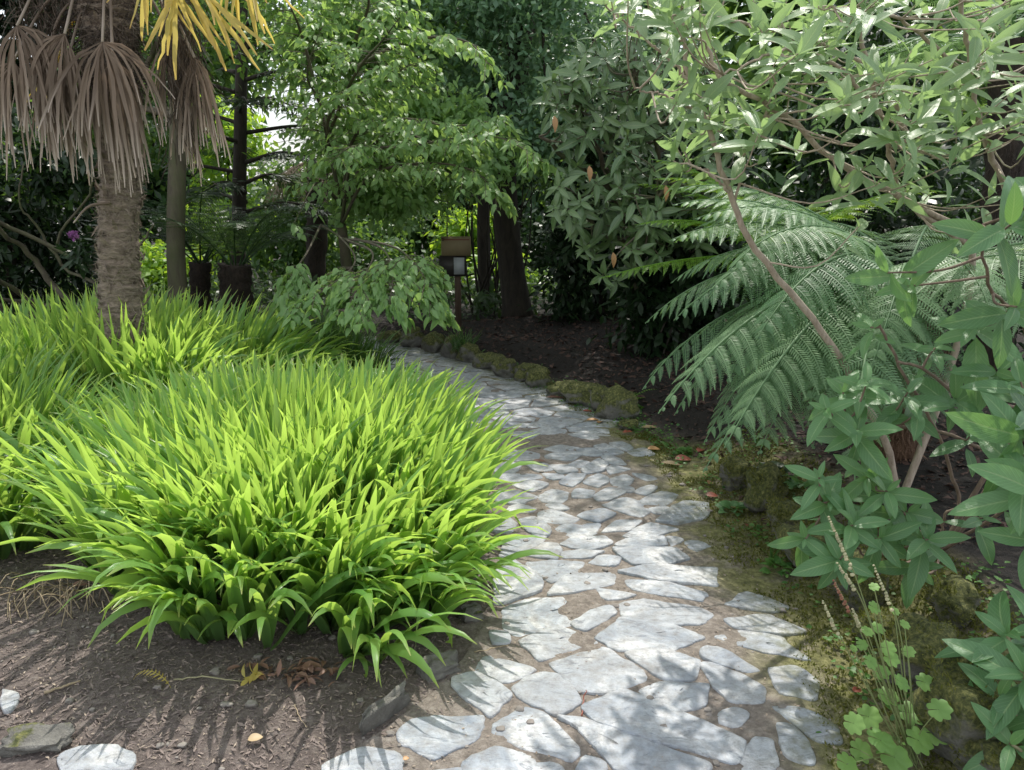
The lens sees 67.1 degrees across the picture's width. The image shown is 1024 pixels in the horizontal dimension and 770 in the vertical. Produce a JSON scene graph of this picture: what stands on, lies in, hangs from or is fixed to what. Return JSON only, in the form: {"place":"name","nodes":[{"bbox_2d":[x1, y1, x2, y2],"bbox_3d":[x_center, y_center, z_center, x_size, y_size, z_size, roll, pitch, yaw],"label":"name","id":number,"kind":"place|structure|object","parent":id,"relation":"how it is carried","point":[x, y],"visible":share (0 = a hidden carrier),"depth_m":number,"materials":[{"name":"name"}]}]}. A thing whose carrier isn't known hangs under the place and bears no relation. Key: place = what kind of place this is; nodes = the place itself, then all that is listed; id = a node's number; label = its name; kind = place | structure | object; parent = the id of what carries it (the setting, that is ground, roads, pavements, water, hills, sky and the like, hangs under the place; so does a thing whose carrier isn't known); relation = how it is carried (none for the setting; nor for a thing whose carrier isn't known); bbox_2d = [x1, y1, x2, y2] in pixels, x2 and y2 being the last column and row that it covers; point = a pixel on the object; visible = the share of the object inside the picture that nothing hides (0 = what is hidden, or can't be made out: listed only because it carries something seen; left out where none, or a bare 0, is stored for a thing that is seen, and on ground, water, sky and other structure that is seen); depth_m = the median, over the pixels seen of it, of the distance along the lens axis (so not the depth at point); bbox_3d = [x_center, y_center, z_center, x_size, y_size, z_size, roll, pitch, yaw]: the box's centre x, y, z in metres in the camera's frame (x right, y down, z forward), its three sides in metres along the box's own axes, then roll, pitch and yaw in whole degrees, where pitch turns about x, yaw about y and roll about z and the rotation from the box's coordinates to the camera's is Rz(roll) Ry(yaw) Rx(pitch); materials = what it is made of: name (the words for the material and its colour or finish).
{"place":"outdoors","nodes":[
{"label":"outdoors","id":0,"kind":"place"},
{"bbox_2d":[0,327,860,769],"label":"path","id":1,"kind":"structure","parent":0,"point":[660,639],"depth_m":2.84,"materials":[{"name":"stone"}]},
{"bbox_2d":[0,402,831,769],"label":"pebbles","id":2,"kind":"object","parent":1,"relation":"on","point":[254,704],"visible":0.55,"depth_m":2.54,"materials":[{"name":"grey stone"}]},
{"bbox_2d":[474,645,508,652],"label":"fallen twig","id":3,"kind":"object","parent":1,"relation":"on","point":[491,648],"visible":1,"depth_m":2.84,"materials":[{"name":"beige wood"}]},
{"bbox_2d":[0,0,962,216],"label":"sky","id":4,"kind":"structure","parent":0,"point":[272,121],"materials":[{"name":"white"}]},
{"bbox_2d":[0,220,1023,769],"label":"ground","id":5,"kind":"structure","parent":0,"point":[692,468],"depth_m":2.80,"materials":[{"name":"brown soil"}]},
{"bbox_2d":[0,722,74,757],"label":"half buried rock","id":6,"kind":"object","parent":5,"relation":"on","point":[27,738],"visible":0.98,"depth_m":2.24,"materials":[{"name":"stone"}]},
{"bbox_2d":[0,325,121,560],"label":"strap leaf clump","id":7,"kind":"object","parent":5,"relation":"on","point":[15,391],"visible":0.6,"depth_m":4.08,"materials":[{"name":"green plant"}]},
{"bbox_2d":[44,680,79,693],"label":"fallen twig","id":8,"kind":"object","parent":5,"relation":"on","point":[53,689],"visible":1,"depth_m":2.52,"materials":[{"name":"beige wood"}]},
{"bbox_2d":[0,568,127,626],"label":"dried stems","id":9,"kind":"object","parent":5,"relation":"on","point":[67,589],"visible":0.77,"depth_m":3.02,"materials":[{"name":"brown plant"}]},
{"bbox_2d":[72,581,87,585],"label":"fallen leaf","id":10,"kind":"object","parent":9,"relation":"on","point":[75,583],"visible":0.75,"depth_m":3.15,"materials":[{"name":"brown plant"}]},
{"bbox_2d":[0,103,141,317],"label":"laurel bush","id":11,"kind":"object","parent":5,"relation":"on","point":[14,272],"visible":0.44,"depth_m":8.75,"materials":[{"name":"green plant"}]},
{"bbox_2d":[0,111,153,322],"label":"bare branched shrub","id":12,"kind":"object","parent":5,"relation":"on","point":[82,249],"visible":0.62,"depth_m":7.25,"materials":[{"name":"brown plant"}]},
{"bbox_2d":[0,0,193,263],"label":"background tree","id":13,"kind":"object","parent":5,"relation":"on","point":[5,33],"visible":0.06,"depth_m":18.52,"materials":[{"name":"green plant"}]},
{"bbox_2d":[0,0,303,375],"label":"palm tree","id":14,"kind":"object","parent":5,"relation":"on","point":[109,65],"visible":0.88,"depth_m":4.96,"materials":[{"name":"brown plant"}]},
{"bbox_2d":[134,669,170,687],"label":"withered fern sprig","id":15,"kind":"object","parent":5,"relation":"on","point":[158,673],"visible":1,"depth_m":2.53,"materials":[{"name":"yellow plant"}]},
{"bbox_2d":[0,0,327,323],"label":"slender tree","id":16,"kind":"object","parent":5,"relation":"on","point":[175,236],"visible":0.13,"depth_m":7.50,"materials":[{"name":"green plant"}]},
{"bbox_2d":[139,228,216,304],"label":"background shrub","id":17,"kind":"object","parent":5,"relation":"on","point":[154,265],"visible":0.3,"depth_m":11.68,"materials":[{"name":"green plant"}]},
{"bbox_2d":[57,0,306,262],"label":"background tree","id":18,"kind":"object","parent":5,"relation":"on","point":[259,85],"visible":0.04,"depth_m":19.56,"materials":[{"name":"green plant"}]},
{"bbox_2d":[0,280,379,415],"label":"strap leaf clump","id":19,"kind":"object","parent":5,"relation":"on","point":[187,340],"visible":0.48,"depth_m":5.50,"materials":[{"name":"green plant"}]},
{"bbox_2d":[80,185,307,319],"bbox_3d":[-3.455,-1.232,8.508,2.241,1.827,2.188,10,17,37],"label":"tree fern","id":20,"kind":"object","parent":5,"relation":"on","point":[200,273],"visible":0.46,"depth_m":8.46,"materials":[{"name":"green plant"}]},
{"bbox_2d":[173,675,241,681],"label":"fallen twig","id":21,"kind":"object","parent":5,"relation":"on","point":[207,677],"visible":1,"depth_m":2.56,"materials":[{"name":"brown wood"}]},
{"bbox_2d":[185,89,281,268],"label":"background shrub","id":22,"kind":"object","parent":5,"relation":"on","point":[253,139],"visible":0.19,"depth_m":14.31,"materials":[{"name":"green plant"}]},
{"bbox_2d":[141,0,354,262],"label":"conifer","id":23,"kind":"object","parent":5,"relation":"on","point":[240,180],"visible":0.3,"depth_m":10.01,"materials":[{"name":"green plant"}]},
{"bbox_2d":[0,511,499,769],"bbox_3d":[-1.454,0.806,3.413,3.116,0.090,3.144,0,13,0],"label":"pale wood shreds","id":24,"kind":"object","parent":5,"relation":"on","point":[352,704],"visible":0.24,"depth_m":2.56,"materials":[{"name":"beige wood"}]},
{"bbox_2d":[241,663,263,685],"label":"yellow sprig","id":25,"kind":"object","parent":5,"relation":"on","point":[255,674],"visible":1,"depth_m":2.56,"materials":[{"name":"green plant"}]},
{"bbox_2d":[139,188,367,328],"bbox_3d":[-2.704,-1.095,7.894,2.347,1.826,2.216,0,13,0],"label":"tree fern","id":26,"kind":"object","parent":5,"relation":"on","point":[235,276],"visible":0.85,"depth_m":7.83,"materials":[{"name":"green plant"}]},
{"bbox_2d":[248,733,262,740],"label":"fallen leaf","id":27,"kind":"object","parent":5,"relation":"on","point":[254,736],"visible":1,"depth_m":2.32,"materials":[{"name":"yellow plant"}]},
{"bbox_2d":[0,348,563,687],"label":"strap leaf clump","id":28,"kind":"object","parent":5,"relation":"on","point":[244,496],"visible":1,"depth_m":3.05,"materials":[{"name":"green plant"}]},
{"bbox_2d":[227,656,342,690],"bbox_3d":[-0.781,0.976,2.633,0.408,0.099,0.182,1,13,5],"label":"bark debris","id":29,"kind":"object","parent":5,"relation":"on","point":[308,679],"visible":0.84,"depth_m":2.62,"materials":[{"name":"brown plant"}]},
{"bbox_2d":[213,147,361,290],"bbox_3d":[-3.770,-2.748,13.226,2.424,2.550,2.295,-11,17,-40],"label":"background shrub","id":30,"kind":"object","parent":5,"relation":"on","point":[290,251],"visible":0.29,"depth_m":12.93,"materials":[{"name":"green plant"}]},
{"bbox_2d":[227,138,373,296],"bbox_3d":[-2.981,-2.554,12.277,2.885,2.546,2.613,0,13,0],"label":"tree fern","id":31,"kind":"object","parent":5,"relation":"on","point":[315,260],"visible":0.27,"depth_m":12.18,"materials":[{"name":"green plant"}]},
{"bbox_2d":[302,661,317,671],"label":"fallen leaf","id":32,"kind":"object","parent":5,"relation":"on","point":[306,665],"visible":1,"depth_m":2.66,"materials":[{"name":"brown plant"}]},
{"bbox_2d":[208,309,422,378],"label":"grassy clump","id":33,"kind":"object","parent":5,"relation":"on","point":[368,345],"visible":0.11,"depth_m":6.79,"materials":[{"name":"green plant"}]},
{"bbox_2d":[278,187,435,274],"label":"background shrub","id":34,"kind":"object","parent":5,"relation":"on","point":[362,255],"visible":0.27,"depth_m":14.60,"materials":[{"name":"green plant"}]},
{"bbox_2d":[359,680,410,736],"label":"edging slab","id":35,"kind":"structure","parent":5,"relation":"on","point":[396,699],"depth_m":2.43,"materials":[{"name":"stone"}]},
{"bbox_2d":[8,256,763,326],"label":"undergrowth","id":36,"kind":"object","parent":5,"relation":"on","point":[483,297],"visible":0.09,"depth_m":10.80,"materials":[{"name":"green plant"}]},
{"bbox_2d":[376,330,401,342],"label":"mossy rock","id":37,"kind":"object","parent":5,"relation":"on","point":[387,334],"visible":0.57,"depth_m":9.00,"materials":[{"name":"stone"}]},
{"bbox_2d":[300,0,480,262],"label":"background tree","id":38,"kind":"object","parent":5,"relation":"on","point":[418,246],"visible":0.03,"depth_m":18.96,"materials":[{"name":"green plant"}]},
{"bbox_2d":[235,0,563,343],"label":"layered tree","id":39,"kind":"object","parent":5,"relation":"on","point":[353,138],"visible":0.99,"depth_m":6.63,"materials":[{"name":"green plant"}]},
{"bbox_2d":[399,326,423,347],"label":"mossy rock","id":40,"kind":"object","parent":5,"relation":"on","point":[413,339],"visible":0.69,"depth_m":8.76,"materials":[{"name":"stone"}]},
{"bbox_2d":[421,331,444,352],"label":"mossy rock","id":41,"kind":"object","parent":5,"relation":"on","point":[431,343],"visible":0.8,"depth_m":8.41,"materials":[{"name":"stone"}]},
{"bbox_2d":[415,649,460,683],"bbox_3d":[-0.254,0.991,2.707,0.158,0.100,0.104,-7,15,-28],"label":"edging stone","id":42,"kind":"object","parent":5,"relation":"on","point":[438,667],"visible":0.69,"depth_m":2.68,"materials":[{"name":"grey stone"}]},
{"bbox_2d":[440,334,459,358],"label":"mossy rock","id":43,"kind":"object","parent":5,"relation":"on","point":[446,352],"visible":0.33,"depth_m":8.14,"materials":[{"name":"stone"}]},
{"bbox_2d":[439,236,470,326],"bbox_3d":[-0.646,-1.130,8.854,0.362,1.133,0.089,0,13,0],"label":"signpost","id":44,"kind":"object","parent":5,"relation":"on","point":[455,251],"visible":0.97,"depth_m":8.76,"materials":[{"name":"brown wood"}]},
{"bbox_2d":[431,326,482,351],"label":"grass tuft","id":45,"kind":"object","parent":5,"relation":"on","point":[457,342],"visible":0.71,"depth_m":8.06,"materials":[{"name":"green plant"}]},
{"bbox_2d":[424,204,496,282],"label":"background shrub","id":46,"kind":"object","parent":5,"relation":"on","point":[453,230],"visible":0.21,"depth_m":14.50,"materials":[{"name":"green plant"}]},
{"bbox_2d":[456,342,482,362],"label":"mossy rock","id":47,"kind":"object","parent":5,"relation":"on","point":[468,351],"visible":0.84,"depth_m":7.91,"materials":[{"name":"stone"}]},
{"bbox_2d":[274,0,668,317],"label":"broadleaf tree","id":48,"kind":"object","parent":5,"relation":"on","point":[524,27],"visible":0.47,"depth_m":8.29,"materials":[{"name":"green plant"}]},
{"bbox_2d":[458,602,484,622],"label":"half buried rock","id":49,"kind":"object","parent":5,"relation":"on","point":[473,609],"visible":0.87,"depth_m":3.04,"materials":[{"name":"stone"}]},
{"bbox_2d":[472,352,504,369],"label":"mossy rock","id":50,"kind":"object","parent":5,"relation":"on","point":[483,360],"visible":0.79,"depth_m":7.61,"materials":[{"name":"stone"}]},
{"bbox_2d":[453,249,547,291],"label":"background shrub","id":51,"kind":"object","parent":5,"relation":"on","point":[526,273],"visible":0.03,"depth_m":13.24,"materials":[{"name":"green plant"}]},
{"bbox_2d":[384,4,622,313],"bbox_3d":[-0.408,-3.215,10.681,4.085,4.533,2.436,3,14,13],"label":"broadleaf tree","id":52,"kind":"object","parent":5,"relation":"on","point":[485,269],"visible":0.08,"depth_m":10.56,"materials":[{"name":"green plant"}]},
{"bbox_2d":[491,357,516,377],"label":"mossy rock","id":53,"kind":"object","parent":5,"relation":"on","point":[505,368],"visible":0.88,"depth_m":7.25,"materials":[{"name":"stone"}]},
{"bbox_2d":[457,1,594,254],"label":"background tree","id":54,"kind":"object","parent":5,"relation":"on","point":[528,208],"visible":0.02,"depth_m":20.48,"materials":[{"name":"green plant"}]},
{"bbox_2d":[513,362,539,381],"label":"mossy rock","id":55,"kind":"object","parent":5,"relation":"on","point":[520,374],"visible":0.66,"depth_m":7.09,"materials":[{"name":"stone"}]},
{"bbox_2d":[524,365,552,387],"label":"mossy rock","id":56,"kind":"object","parent":5,"relation":"on","point":[538,375],"visible":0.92,"depth_m":6.83,"materials":[{"name":"stone"}]},
{"bbox_2d":[518,200,585,281],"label":"background shrub","id":57,"kind":"object","parent":5,"relation":"on","point":[536,235],"visible":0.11,"depth_m":14.56,"materials":[{"name":"green plant"}]},
{"bbox_2d":[546,380,569,398],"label":"mossy rock","id":58,"kind":"object","parent":5,"relation":"on","point":[553,389],"visible":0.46,"depth_m":6.51,"materials":[{"name":"stone"}]},
{"bbox_2d":[558,380,605,407],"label":"mossy rock","id":59,"kind":"object","parent":5,"relation":"on","point":[575,392],"visible":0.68,"depth_m":6.24,"materials":[{"name":"stone"}]},
{"bbox_2d":[517,74,661,324],"bbox_3d":[1.070,-1.859,8.855,2.072,3.335,1.612,0,13,0],"label":"laurel bush","id":60,"kind":"object","parent":5,"relation":"on","point":[568,263],"visible":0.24,"depth_m":8.76,"materials":[{"name":"green plant"}]},
{"bbox_2d":[590,384,606,410],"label":"mossy rock","id":61,"kind":"object","parent":5,"relation":"on","point":[595,399],"visible":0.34,"depth_m":6.04,"materials":[{"name":"stone"}]},
{"bbox_2d":[594,385,639,419],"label":"mossy rock","id":62,"kind":"object","parent":5,"relation":"on","point":[618,401],"visible":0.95,"depth_m":5.80,"materials":[{"name":"stone"}]},
{"bbox_2d":[618,416,639,430],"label":"mossy rock","id":63,"kind":"object","parent":5,"relation":"on","point":[629,422],"visible":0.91,"depth_m":5.60,"materials":[{"name":"stone"}]},
{"bbox_2d":[530,8,747,336],"bbox_3d":[1.079,-1.621,6.457,1.882,3.076,1.556,0,13,0],"label":"rhododendron","id":64,"kind":"object","parent":5,"relation":"on","point":[615,184],"visible":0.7,"depth_m":6.03,"materials":[{"name":"green plant"}]},
{"bbox_2d":[534,0,769,242],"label":"background tree","id":65,"kind":"object","parent":5,"relation":"on","point":[675,68],"visible":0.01,"depth_m":17.19,"materials":[{"name":"green plant"}]},
{"bbox_2d":[648,446,659,449],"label":"fallen leaf","id":66,"kind":"object","parent":5,"relation":"on","point":[653,447],"visible":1,"depth_m":5.13,"materials":[{"name":"plant"}]},
{"bbox_2d":[661,461,679,465],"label":"fallen leaf","id":67,"kind":"object","parent":5,"relation":"on","point":[669,462],"visible":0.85,"depth_m":4.83,"materials":[{"name":"beige plant"}]},
{"bbox_2d":[586,99,779,363],"bbox_3d":[1.687,-0.998,7.233,1.940,3.292,1.600,0,13,0],"label":"laurel bush","id":68,"kind":"object","parent":5,"relation":"on","point":[666,332],"visible":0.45,"depth_m":6.95,"materials":[{"name":"green plant"}]},
{"bbox_2d":[675,454,690,459],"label":"fallen leaf","id":69,"kind":"object","parent":5,"relation":"on","point":[685,457],"visible":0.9,"depth_m":4.92,"materials":[{"name":"red plant"}]},
{"bbox_2d":[673,446,693,456],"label":"verge plant","id":70,"kind":"object","parent":5,"relation":"on","point":[682,449],"visible":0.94,"depth_m":5.04,"materials":[{"name":"green plant"}]},
{"bbox_2d":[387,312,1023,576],"bbox_3d":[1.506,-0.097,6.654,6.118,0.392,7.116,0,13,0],"label":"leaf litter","id":71,"kind":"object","parent":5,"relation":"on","point":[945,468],"visible":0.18,"depth_m":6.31,"materials":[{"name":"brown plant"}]},
{"bbox_2d":[715,500,747,516],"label":"verge plant","id":72,"kind":"object","parent":5,"relation":"on","point":[723,504],"visible":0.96,"depth_m":4.10,"materials":[{"name":"green plant"}]},
{"bbox_2d":[716,452,751,490],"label":"mossy rock","id":73,"kind":"object","parent":5,"relation":"on","point":[731,470],"visible":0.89,"depth_m":4.35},
{"bbox_2d":[507,378,1023,769],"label":"moss carpet","id":74,"kind":"object","parent":5,"relation":"on","point":[827,679],"visible":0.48,"depth_m":3.16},
{"bbox_2d":[706,492,716,496],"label":"fallen leaf","id":75,"kind":"object","parent":74,"relation":"on","point":[711,494],"visible":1,"depth_m":4.30,"materials":[{"name":"red plant"}]},
{"bbox_2d":[511,364,1023,758],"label":"verge herbs","id":76,"kind":"object","parent":5,"relation":"on","point":[867,676],"visible":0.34,"depth_m":3.44,"materials":[{"name":"green plant"}]},
{"bbox_2d":[743,460,791,512],"bbox_3d":[1.339,0.544,4.053,0.249,0.298,0.269,0,13,0],"label":"mossy rock","id":77,"kind":"object","parent":5,"relation":"on","point":[767,479],"visible":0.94,"depth_m":4.00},
{"bbox_2d":[762,547,779,557],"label":"grass tuft","id":78,"kind":"object","parent":5,"relation":"on","point":[771,554],"visible":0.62,"depth_m":3.54,"materials":[{"name":"green plant"}]},
{"bbox_2d":[600,159,945,383],"bbox_3d":[1.897,-0.849,6.094,2.502,1.791,2.038,0,13,0],"label":"tree fern","id":79,"kind":"object","parent":5,"relation":"on","point":[832,216],"visible":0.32,"depth_m":5.71,"materials":[{"name":"green plant"}]},
{"bbox_2d":[753,460,796,479],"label":"verge plant","id":80,"kind":"object","parent":5,"relation":"on","point":[780,465],"visible":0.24,"depth_m":4.30,"materials":[{"name":"green plant"}]},
{"bbox_2d":[759,556,792,575],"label":"verge plant","id":81,"kind":"object","parent":5,"relation":"on","point":[770,561],"visible":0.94,"depth_m":3.44,"materials":[{"name":"green plant"}]},
{"bbox_2d":[762,494,808,534],"bbox_3d":[1.340,0.648,3.753,0.233,0.214,0.216,0,13,0],"label":"mossy rock","id":82,"kind":"object","parent":5,"relation":"on","point":[779,512],"visible":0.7,"depth_m":3.71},
{"bbox_2d":[769,519,826,566],"bbox_3d":[1.306,0.709,3.471,0.279,0.210,0.334,0,13,0],"label":"mossy rock","id":83,"kind":"object","parent":5,"relation":"on","point":[782,529],"visible":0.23,"depth_m":3.44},
{"bbox_2d":[782,475,814,502],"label":"verge plant","id":84,"kind":"object","parent":5,"relation":"on","point":[793,482],"visible":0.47,"depth_m":4.00,"materials":[{"name":"green plant"}]},
{"bbox_2d":[590,0,1023,487],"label":"pale leaved shrub","id":85,"kind":"object","parent":5,"relation":"on","point":[672,20],"visible":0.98,"depth_m":2.74,"materials":[{"name":"green plant"}]},
{"bbox_2d":[642,185,1023,479],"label":"tree fern","id":86,"kind":"object","parent":5,"relation":"on","point":[788,331],"visible":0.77,"depth_m":3.58,"materials":[{"name":"green plant"}]},
{"bbox_2d":[666,0,1022,293],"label":"background tree","id":87,"kind":"object","parent":5,"relation":"on","point":[785,163],"visible":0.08,"depth_m":11.55,"materials":[{"name":"green plant"}]},
{"bbox_2d":[725,0,984,325],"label":"laurel bush","id":88,"kind":"object","parent":5,"relation":"on","point":[822,172],"visible":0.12,"depth_m":7.62,"materials":[{"name":"green plant"}]},
{"bbox_2d":[853,686,861,691],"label":"fallen leaf","id":89,"kind":"object","parent":5,"relation":"on","point":[856,689],"visible":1,"depth_m":2.58,"materials":[{"name":"red plant"}]},
{"bbox_2d":[827,544,896,610],"bbox_3d":[1.399,0.775,3.122,0.259,0.262,0.304,0,13,0],"label":"mossy rock","id":90,"kind":"object","parent":5,"relation":"on","point":[852,598],"visible":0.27,"depth_m":3.03,"materials":[{"name":"green stone"}]},
{"bbox_2d":[849,606,903,650],"bbox_3d":[1.362,0.885,2.844,0.230,0.157,0.250,0,13,0],"label":"mossy rock","id":91,"kind":"object","parent":5,"relation":"on","point":[887,617],"visible":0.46,"depth_m":2.83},
{"bbox_2d":[748,0,1023,370],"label":"tree fern","id":92,"kind":"object","parent":5,"relation":"on","point":[1009,153],"visible":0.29,"depth_m":4.97,"materials":[{"name":"green plant"}]},
{"bbox_2d":[822,516,952,769],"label":"flowering plant","id":93,"kind":"object","parent":5,"relation":"on","point":[901,758],"visible":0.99,"depth_m":2.15,"materials":[{"name":"green plant"}]},
{"bbox_2d":[767,176,1023,608],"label":"broad leaved shrub","id":94,"kind":"object","parent":5,"relation":"on","point":[997,434],"visible":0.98,"depth_m":2.55,"materials":[{"name":"green plant"}]},
{"bbox_2d":[871,612,958,691],"bbox_3d":[1.356,0.901,2.563,0.294,0.282,0.323,0,13,0],"label":"mossy rock","id":95,"kind":"object","parent":5,"relation":"on","point":[925,636],"visible":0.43,"depth_m":2.51,"materials":[{"name":"green stone"}]},
{"bbox_2d":[917,569,984,628],"bbox_3d":[1.591,0.769,2.804,0.219,0.193,0.236,8,16,32],"label":"mossy rock","id":96,"kind":"object","parent":5,"relation":"on","point":[955,600],"visible":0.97,"depth_m":2.75,"materials":[{"name":"green stone"}]},
{"bbox_2d":[907,651,999,769],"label":"mossy rock","id":97,"kind":"object","parent":5,"relation":"on","point":[962,730],"visible":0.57,"depth_m":2.18,"materials":[{"name":"green stone"}]},
{"bbox_2d":[894,13,1023,359],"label":"laurel bush","id":98,"kind":"object","parent":5,"relation":"on","point":[973,162],"visible":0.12,"depth_m":6.37,"materials":[{"name":"green plant"}]},
{"bbox_2d":[916,0,1023,236],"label":"background tree","id":99,"kind":"object","parent":5,"relation":"on","point":[983,86],"depth_m":14.44,"materials":[{"name":"green plant"}]},
{"bbox_2d":[934,585,1023,769],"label":"corner shrub","id":100,"kind":"object","parent":5,"relation":"on","point":[1002,718],"visible":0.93,"depth_m":2.10,"materials":[{"name":"green plant"}]},
{"bbox_2d":[957,737,1023,769],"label":"mossy rock","id":101,"kind":"object","parent":5,"relation":"on","point":[991,748],"visible":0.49,"depth_m":2.08,"materials":[{"name":"green stone"}]}
]}

